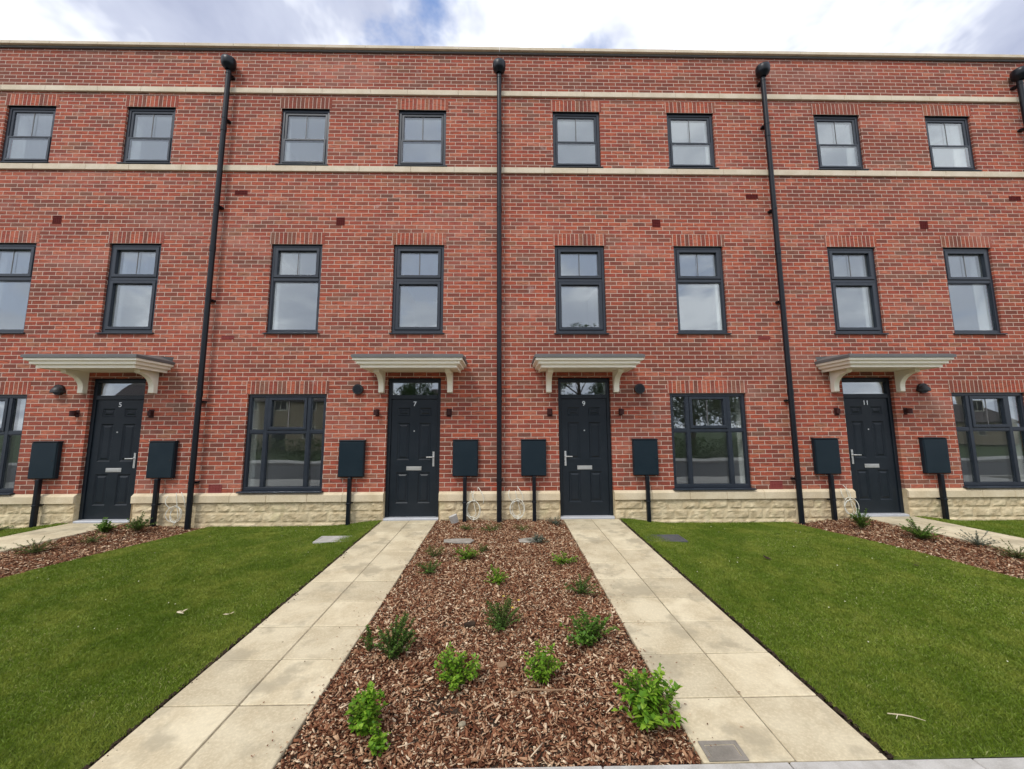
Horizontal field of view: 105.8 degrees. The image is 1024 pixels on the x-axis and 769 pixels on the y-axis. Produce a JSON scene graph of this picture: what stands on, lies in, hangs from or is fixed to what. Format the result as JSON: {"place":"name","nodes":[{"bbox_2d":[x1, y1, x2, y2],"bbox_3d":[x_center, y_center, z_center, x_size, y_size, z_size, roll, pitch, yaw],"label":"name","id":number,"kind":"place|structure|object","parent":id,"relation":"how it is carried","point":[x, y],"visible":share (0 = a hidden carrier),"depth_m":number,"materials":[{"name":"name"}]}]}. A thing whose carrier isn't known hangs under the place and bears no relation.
{"place":"outdoors","nodes":[
{"label":"outdoors","id":0,"kind":"place"},
{"bbox_2d":[0,523,67,536],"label":"grass","id":1,"kind":"structure","parent":0,"point":[4,532],"depth_m":6.03,"materials":[{"name":"green plant"}]},
{"bbox_2d":[0,523,123,552],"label":"path","id":2,"kind":"structure","parent":0,"point":[54,533],"depth_m":5.67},
{"bbox_2d":[0,40,236,530],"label":"terraced house","id":3,"kind":"structure","parent":0,"point":[113,154],"depth_m":6.88,"materials":[{"name":"red brick"}]},
{"bbox_2d":[0,395,26,494],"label":"window","id":4,"kind":"structure","parent":3,"relation":"in","point":[8,419],"depth_m":6.51,"materials":[{"name":"grey plastic"}]},
{"bbox_2d":[0,244,36,333],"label":"window","id":5,"kind":"structure","parent":3,"relation":"in","point":[3,247],"depth_m":6.83,"materials":[{"name":"grey plastic"}]},
{"bbox_2d":[0,107,55,162],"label":"window","id":6,"kind":"structure","parent":3,"relation":"in","point":[13,111],"depth_m":7.15,"materials":[{"name":"grey plastic"}]},
{"bbox_2d":[83,400,143,518],"bbox_3d":[-6.708,1.247,6.520,0.790,1.974,0.109,0,-7,-1],"label":"door","id":7,"kind":"structure","parent":3,"relation":"in","point":[116,436],"depth_m":6.53,"materials":[{"name":"wood"}]},
{"bbox_2d":[95,244,161,333],"bbox_3d":[-6.699,-1.689,6.833,0.970,1.647,0.139,0,-7,-1],"label":"window","id":8,"kind":"structure","parent":3,"relation":"in","point":[114,279],"depth_m":6.84,"materials":[{"name":"grey plastic"}]},
{"bbox_2d":[116,108,175,163],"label":"window","id":9,"kind":"structure","parent":3,"relation":"in","point":[132,112],"depth_m":7.19,"materials":[{"name":"grey plastic"}]},
{"bbox_2d":[165,492,185,525],"bbox_3d":[-5.476,2.021,6.293,0.333,0.529,0.061,0,-7,-1],"label":"cable coil","id":10,"kind":"object","parent":3,"relation":"attached to","point":[177,507],"visible":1,"depth_m":6.29,"materials":[{"name":"white plastic"}]},
{"bbox_2d":[89,520,435,768],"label":"path","id":11,"kind":"structure","parent":0,"point":[174,732],"depth_m":2.53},
{"bbox_2d":[0,0,1023,54],"label":"sky","id":12,"kind":"structure","parent":0,"point":[874,26],"materials":[{"name":"white"}]},
{"bbox_2d":[1,520,1023,768],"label":"garden soil","id":13,"kind":"structure","parent":0,"point":[456,711],"depth_m":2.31,"materials":[{"name":"brown soil"}]},
{"bbox_2d":[0,523,201,578],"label":"mulch","id":14,"kind":"object","parent":13,"relation":"on","point":[63,549],"visible":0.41,"depth_m":5.35,"materials":[{"name":"brown wood"}]},
{"bbox_2d":[4,535,64,553],"bbox_3d":[-6.086,2.054,4.952,0.445,0.202,0.453,0,-7,-1],"label":"sparse shrub","id":15,"kind":"object","parent":14,"relation":"on","point":[35,549],"visible":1,"depth_m":4.95,"materials":[{"name":"green plant"}]},
{"bbox_2d":[79,531,106,542],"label":"sparse shrub","id":16,"kind":"object","parent":14,"relation":"on","point":[90,539],"visible":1,"depth_m":5.39,"materials":[{"name":"green plant"}]},
{"bbox_2d":[94,517,116,532],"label":"leafy shrub","id":17,"kind":"object","parent":14,"relation":"on","point":[104,527],"visible":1,"depth_m":5.82,"materials":[{"name":"green plant"}]},
{"bbox_2d":[122,511,156,530],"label":"leafy shrub","id":18,"kind":"object","parent":14,"relation":"on","point":[138,523],"visible":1,"depth_m":5.91,"materials":[{"name":"green plant"}]},
{"bbox_2d":[0,520,381,768],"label":"turf","id":19,"kind":"structure","parent":13,"relation":"on","point":[36,739],"depth_m":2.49,"materials":[{"name":"green plant"}]},
{"bbox_2d":[313,536,349,543],"bbox_3d":[-2.483,2.187,5.448,0.510,0.030,0.270,0,-5,-1],"label":"inspection cover","id":20,"kind":"object","parent":19,"relation":"on","point":[324,539],"visible":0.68,"depth_m":5.43,"materials":[{"name":"metal"}]},
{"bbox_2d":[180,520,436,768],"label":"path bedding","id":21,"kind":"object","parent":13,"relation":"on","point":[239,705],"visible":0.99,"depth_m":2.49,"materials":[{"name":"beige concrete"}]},
{"bbox_2d":[275,519,709,768],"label":"bark chips","id":22,"kind":"object","parent":13,"relation":"on","point":[505,545],"visible":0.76,"depth_m":2.57,"materials":[{"name":"brown wood"}]},
{"bbox_2d":[344,681,387,735],"bbox_3d":[-0.799,1.753,2.108,0.222,0.285,0.286,0,-7,-1],"label":"leafy shrub","id":23,"kind":"object","parent":22,"relation":"on","point":[364,713],"visible":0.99,"depth_m":2.07,"materials":[{"name":"green plant"}]},
{"bbox_2d":[359,624,376,650],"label":"sparse shrub","id":24,"kind":"object","parent":22,"relation":"on","point":[368,642],"visible":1,"depth_m":2.83,"materials":[{"name":"green plant"}]},
{"bbox_2d":[367,720,390,756],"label":"leafy shrub","id":25,"kind":"object","parent":22,"relation":"on","point":[378,740],"visible":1,"depth_m":1.98,"materials":[{"name":"green plant"}]},
{"bbox_2d":[374,611,416,659],"bbox_3d":[-0.836,1.806,2.759,0.256,0.289,0.318,-5,-8,36],"label":"sparse shrub","id":26,"kind":"object","parent":22,"relation":"on","point":[394,651],"visible":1,"depth_m":2.74,"materials":[{"name":"green plant"}]},
{"bbox_2d":[415,560,441,573],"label":"sparse shrub","id":27,"kind":"object","parent":22,"relation":"on","point":[427,570],"visible":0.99,"depth_m":4.25,"materials":[{"name":"green plant"}]},
{"bbox_2d":[424,545,444,556],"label":"sparse shrub","id":28,"kind":"object","parent":22,"relation":"on","point":[430,551],"visible":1,"depth_m":4.74,"materials":[{"name":"green plant"}]},
{"bbox_2d":[449,514,458,523],"bbox_3d":[-0.933,2.166,6.221,0.133,0.150,0.050,-19,15,-14],"label":"broken block","id":29,"kind":"object","parent":22,"relation":"on","point":[453,518],"depth_m":6.20,"materials":[{"name":"concrete"}]},
{"bbox_2d":[433,641,480,692],"bbox_3d":[-0.348,1.817,2.491,0.310,0.222,0.351,0,-7,-1],"label":"leafy shrub","id":30,"kind":"object","parent":22,"relation":"on","point":[453,666],"visible":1,"depth_m":2.46,"materials":[{"name":"green plant"}]},
{"bbox_2d":[444,538,473,543],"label":"cover slab","id":31,"kind":"structure","parent":22,"relation":"on","point":[460,540],"depth_m":5.29,"materials":[{"name":"grey concrete"}]},
{"bbox_2d":[458,721,465,727],"bbox_3d":[-0.276,1.876,2.135,0.044,0.018,0.031,3,-2,-24],"label":"round stone","id":32,"kind":"object","parent":22,"relation":"on","point":[461,724],"visible":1,"depth_m":2.13,"materials":[{"name":"beige stone"}]},
{"bbox_2d":[453,545,479,560],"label":"leafy shrub","id":33,"kind":"object","parent":22,"relation":"on","point":[468,555],"visible":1,"depth_m":4.64,"materials":[{"name":"green plant"}]},
{"bbox_2d":[459,524,475,529],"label":"sparse shrub","id":34,"kind":"object","parent":22,"relation":"on","point":[465,527],"visible":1,"depth_m":5.90,"materials":[{"name":"green plant"}]},
{"bbox_2d":[464,621,475,626],"bbox_3d":[-0.345,1.960,3.162,0.096,0.025,0.057,2,-7,-18],"label":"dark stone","id":35,"kind":"object","parent":22,"relation":"on","point":[469,624],"visible":1,"depth_m":3.15,"materials":[{"name":"stone"}]},
{"bbox_2d":[477,543,488,552],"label":"sparse shrub","id":36,"kind":"object","parent":22,"relation":"on","point":[483,548],"visible":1,"depth_m":4.90,"materials":[{"name":"green plant"}]},
{"bbox_2d":[479,522,501,530],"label":"sparse shrub","id":37,"kind":"object","parent":22,"relation":"on","point":[488,527],"visible":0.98,"depth_m":5.83,"materials":[{"name":"green plant"}]},
{"bbox_2d":[484,564,508,583],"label":"leafy shrub","id":38,"kind":"object","parent":22,"relation":"on","point":[496,577],"visible":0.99,"depth_m":4.00,"materials":[{"name":"green plant"}]},
{"bbox_2d":[497,661,506,668],"bbox_3d":[-0.067,1.918,2.647,0.071,0.018,0.052,3,-2,-24],"label":"tan stone","id":39,"kind":"object","parent":22,"relation":"on","point":[502,664],"visible":1,"depth_m":2.64,"materials":[{"name":"beige stone"}]},
{"bbox_2d":[483,595,523,631],"bbox_3d":[-0.076,1.850,3.156,0.360,0.266,0.377,0,-7,-1],"label":"sparse shrub","id":40,"kind":"object","parent":22,"relation":"on","point":[501,622],"visible":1,"depth_m":3.14,"materials":[{"name":"green plant"}]},
{"bbox_2d":[513,524,533,530],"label":"sparse shrub","id":41,"kind":"object","parent":22,"relation":"on","point":[521,529],"visible":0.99,"depth_m":5.90,"materials":[{"name":"green plant"}]},
{"bbox_2d":[518,538,539,542],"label":"cover slab","id":42,"kind":"structure","parent":22,"relation":"on","point":[524,540],"depth_m":5.29,"materials":[{"name":"grey concrete"}]},
{"bbox_2d":[526,534,547,542],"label":"sparse shrub","id":43,"kind":"object","parent":22,"relation":"on","point":[536,537],"visible":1,"depth_m":5.27,"materials":[{"name":"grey plant"}]},
{"bbox_2d":[512,688,565,693],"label":"dry twig","id":44,"kind":"object","parent":22,"relation":"on","point":[532,689],"visible":1,"depth_m":2.36,"materials":[{"name":"beige wood"}]},
{"bbox_2d":[521,639,567,684],"bbox_3d":[0.208,1.796,2.528,0.291,0.265,0.248,5,-8,-37],"label":"leafy shrub","id":45,"kind":"object","parent":22,"relation":"on","point":[541,673],"visible":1,"depth_m":2.49,"materials":[{"name":"green plant"}]},
{"bbox_2d":[545,516,562,524],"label":"sparse shrub","id":46,"kind":"object","parent":22,"relation":"on","point":[555,522],"visible":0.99,"depth_m":6.14,"materials":[{"name":"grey plant"}]},
{"bbox_2d":[549,551,577,564],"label":"leafy shrub","id":47,"kind":"object","parent":22,"relation":"on","point":[561,560],"visible":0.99,"depth_m":4.51,"materials":[{"name":"green plant"}]},
{"bbox_2d":[563,573,599,594],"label":"sparse shrub","id":48,"kind":"object","parent":22,"relation":"on","point":[581,587],"visible":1,"depth_m":3.73,"materials":[{"name":"green plant"}]},
{"bbox_2d":[559,607,618,645],"bbox_3d":[0.578,1.829,2.940,0.428,0.267,0.380,0,-7,-1],"label":"leafy shrub","id":49,"kind":"object","parent":22,"relation":"on","point":[588,636],"visible":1,"depth_m":2.92,"materials":[{"name":"green plant"}]},
{"bbox_2d":[611,663,687,731],"bbox_3d":[0.766,1.738,2.149,0.411,0.311,0.385,4,-8,-32],"label":"leafy shrub","id":50,"kind":"object","parent":22,"relation":"on","point":[648,702],"visible":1,"depth_m":2.13,"materials":[{"name":"green plant"}]},
{"bbox_2d":[620,518,1023,759],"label":"turf","id":51,"kind":"structure","parent":13,"relation":"on","point":[944,757],"depth_m":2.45,"materials":[{"name":"green plant"}]},
{"bbox_2d":[650,534,687,542],"bbox_3d":[2.148,2.166,5.430,0.510,0.030,0.300,0,-5,-1],"label":"inspection cover","id":52,"kind":"object","parent":51,"relation":"on","point":[675,537],"visible":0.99,"depth_m":5.45,"materials":[{"name":"metal"}]},
{"bbox_2d":[887,713,925,720],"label":"dry twig","id":53,"kind":"object","parent":51,"relation":"on","point":[903,715],"visible":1,"depth_m":2.15,"materials":[{"name":"beige wood"}]},
{"bbox_2d":[793,517,1023,578],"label":"mulch","id":54,"kind":"object","parent":13,"relation":"on","point":[954,541],"visible":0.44,"depth_m":5.22,"materials":[{"name":"brown wood"}]},
{"bbox_2d":[850,508,872,527],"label":"leafy shrub","id":55,"kind":"object","parent":54,"relation":"on","point":[860,521],"visible":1,"depth_m":5.94,"materials":[{"name":"green plant"}]},
{"bbox_2d":[899,517,945,538],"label":"leafy shrub","id":56,"kind":"object","parent":54,"relation":"on","point":[916,530],"visible":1,"depth_m":5.39,"materials":[{"name":"green plant"}]},
{"bbox_2d":[955,529,999,546],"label":"sparse shrub","id":57,"kind":"object","parent":54,"relation":"on","point":[977,541],"visible":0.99,"depth_m":5.08,"materials":[{"name":"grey plant"}]},
{"bbox_2d":[987,538,1023,558],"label":"sparse shrub","id":58,"kind":"object","parent":54,"relation":"on","point":[1011,554],"visible":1,"depth_m":4.64,"materials":[{"name":"green plant"}]},
{"bbox_2d":[563,519,887,764],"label":"path","id":59,"kind":"structure","parent":0,"point":[815,728],"depth_m":2.62,"materials":[{"name":"beige concrete"}]},
{"bbox_2d":[698,740,748,761],"bbox_3d":[1.067,1.864,1.958,0.200,0.030,0.117,0,-5,-1],"label":"utility cover","id":60,"kind":"object","parent":59,"relation":"on","point":[723,751],"visible":0.81,"depth_m":1.95,"materials":[{"name":"grey metal"}]},
{"bbox_2d":[870,516,1023,552],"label":"path","id":61,"kind":"structure","parent":0,"point":[951,530],"depth_m":5.66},
{"bbox_2d":[915,516,1023,537],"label":"grass","id":62,"kind":"structure","parent":0,"point":[1016,528],"depth_m":6.18,"materials":[{"name":"green plant"}]},
{"bbox_2d":[1008,55,1023,153],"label":"terraced house","id":63,"kind":"structure","parent":0,"point":[1015,62],"depth_m":7.59,"materials":[{"name":"red brick"}]},
{"label":"ground","id":64,"kind":"structure","parent":0,"visible":0},
{"bbox_2d":[193,43,505,527],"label":"terraced house","id":65,"kind":"structure","parent":64,"relation":"on","point":[354,371],"depth_m":6.94,"materials":[{"name":"red brick"}]},
{"bbox_2d":[236,394,326,492],"bbox_3d":[-3.846,0.983,6.551,1.394,1.643,0.179,0,-7,-1],"label":"window","id":66,"kind":"structure","parent":65,"relation":"in","point":[307,429],"depth_m":6.59,"materials":[{"name":"grey plastic"}]},
{"bbox_2d":[262,245,322,333],"bbox_3d":[-3.854,-1.694,6.886,0.970,1.647,0.139,0,-7,-1],"label":"window","id":67,"kind":"structure","parent":65,"relation":"in","point":[277,249],"depth_m":6.91,"materials":[{"name":"grey plastic"}]},
{"bbox_2d":[275,110,329,165],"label":"window","id":68,"kind":"structure","parent":65,"relation":"in","point":[286,113],"depth_m":7.24,"materials":[{"name":"grey plastic"}]},
{"bbox_2d":[388,399,437,516],"bbox_3d":[-1.684,1.238,6.614,0.790,1.974,0.109,0,-7,-1],"label":"door","id":69,"kind":"structure","parent":65,"relation":"in","point":[413,456],"depth_m":6.62,"materials":[{"name":"wood"}]},
{"bbox_2d":[389,246,444,333],"bbox_3d":[-1.675,-1.698,6.927,0.970,1.647,0.139,0,-7,-1],"label":"window","id":70,"kind":"structure","parent":65,"relation":"in","point":[399,280],"depth_m":6.94,"materials":[{"name":"grey plastic"}]},
{"bbox_2d":[394,112,446,166],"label":"window","id":71,"kind":"structure","parent":65,"relation":"in","point":[402,115],"depth_m":7.28,"materials":[{"name":"grey plastic"}]},
{"bbox_2d":[466,487,483,521],"bbox_3d":[-0.622,1.986,6.386,0.321,0.580,0.061,0,-7,-1],"label":"cable coil","id":72,"kind":"object","parent":65,"relation":"attached to","point":[474,500],"visible":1,"depth_m":6.38,"materials":[{"name":"white plastic"}]},
{"bbox_2d":[500,47,804,526],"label":"terraced house","id":73,"kind":"structure","parent":64,"relation":"on","point":[643,377],"depth_m":7.03,"materials":[{"name":"red brick"}]},
{"bbox_2d":[508,486,524,519],"bbox_3d":[0.074,1.980,6.400,0.276,0.590,0.061,0,-7,-1],"label":"cable coil","id":74,"kind":"object","parent":73,"relation":"attached to","point":[518,505],"visible":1,"depth_m":6.40,"materials":[{"name":"white plastic"}]},
{"bbox_2d":[552,113,603,167],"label":"window","id":75,"kind":"structure","parent":73,"relation":"in","point":[556,116],"depth_m":7.33,"materials":[{"name":"grey plastic"}]},
{"bbox_2d":[554,247,608,333],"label":"window","id":76,"kind":"structure","parent":73,"relation":"in","point":[599,280],"depth_m":6.99,"materials":[{"name":"grey plastic"}]},
{"bbox_2d":[561,399,609,514],"bbox_3d":[1.260,1.233,6.669,0.790,1.974,0.109,0,-7,-1],"label":"door","id":77,"kind":"structure","parent":73,"relation":"in","point":[583,421],"depth_m":6.68,"materials":[{"name":"wood"}]},
{"bbox_2d":[667,115,719,168],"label":"window","id":78,"kind":"structure","parent":73,"relation":"in","point":[708,118],"depth_m":7.38,"materials":[{"name":"grey plastic"}]},
{"bbox_2d":[674,247,731,333],"bbox_3d":[3.409,-1.707,7.022,0.970,1.647,0.139,0,-7,-1],"label":"window","id":79,"kind":"structure","parent":73,"relation":"in","point":[718,279],"depth_m":7.05,"materials":[{"name":"grey plastic"}]},
{"bbox_2d":[670,393,756,489],"bbox_3d":[3.422,0.970,6.686,1.394,1.643,0.179,0,-7,-1],"label":"window","id":80,"kind":"structure","parent":73,"relation":"in","point":[688,397],"depth_m":6.72,"materials":[{"name":"grey plastic"}]},
{"bbox_2d":[474,758,1023,768],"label":"kerb","id":81,"kind":"structure","parent":64,"relation":"on","point":[997,763],"depth_m":1.87,"materials":[{"name":"concrete"}]},
{"bbox_2d":[757,51,1023,522],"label":"terraced house","id":82,"kind":"structure","parent":64,"relation":"on","point":[899,183],"depth_m":7.17,"materials":[{"name":"red brick"}]},
{"bbox_2d":[813,116,868,169],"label":"window","id":83,"kind":"structure","parent":82,"relation":"in","point":[817,119],"depth_m":7.44,"materials":[{"name":"grey plastic"}]},
{"bbox_2d":[840,485,858,518],"bbox_3d":[5.675,1.978,6.504,0.280,0.573,0.061,0,-7,-1],"label":"cable coil","id":84,"kind":"object","parent":82,"relation":"attached to","point":[850,501],"visible":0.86,"depth_m":6.50,"materials":[{"name":"white plastic"}]},
{"bbox_2d":[827,248,888,333],"bbox_3d":[6.253,-1.712,7.075,0.970,1.647,0.139,0,-7,-1],"label":"window","id":85,"kind":"structure","parent":82,"relation":"in","point":[870,281],"depth_m":7.09,"materials":[{"name":"grey plastic"}]},
{"bbox_2d":[844,398,899,512],"bbox_3d":[6.284,1.224,6.763,0.790,1.974,0.109,0,-7,-1],"label":"door","id":86,"kind":"structure","parent":82,"relation":"in","point":[874,482],"depth_m":6.77,"materials":[{"name":"wood"}]},
{"bbox_2d":[925,118,982,170],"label":"window","id":87,"kind":"structure","parent":82,"relation":"in","point":[963,122],"depth_m":7.48,"materials":[{"name":"grey plastic"}]},
{"bbox_2d":[943,249,1007,334],"bbox_3d":[8.433,-1.716,7.116,0.970,1.647,0.139,0,-7,-1],"label":"window","id":88,"kind":"structure","parent":82,"relation":"in","point":[987,279],"depth_m":7.14,"materials":[{"name":"grey plastic"}]},
{"bbox_2d":[951,393,1023,487],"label":"window","id":89,"kind":"structure","parent":82,"relation":"in","point":[966,398],"depth_m":6.83,"materials":[{"name":"grey plastic"}]},
{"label":"turf","id":90,"kind":"structure","parent":0,"visible":0},
{"bbox_2d":[0,524,17,530],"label":"sparse shrub","id":91,"kind":"object","parent":90,"relation":"on","point":[5,527],"visible":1,"depth_m":5.94,"materials":[{"name":"green plant"}]}
]}

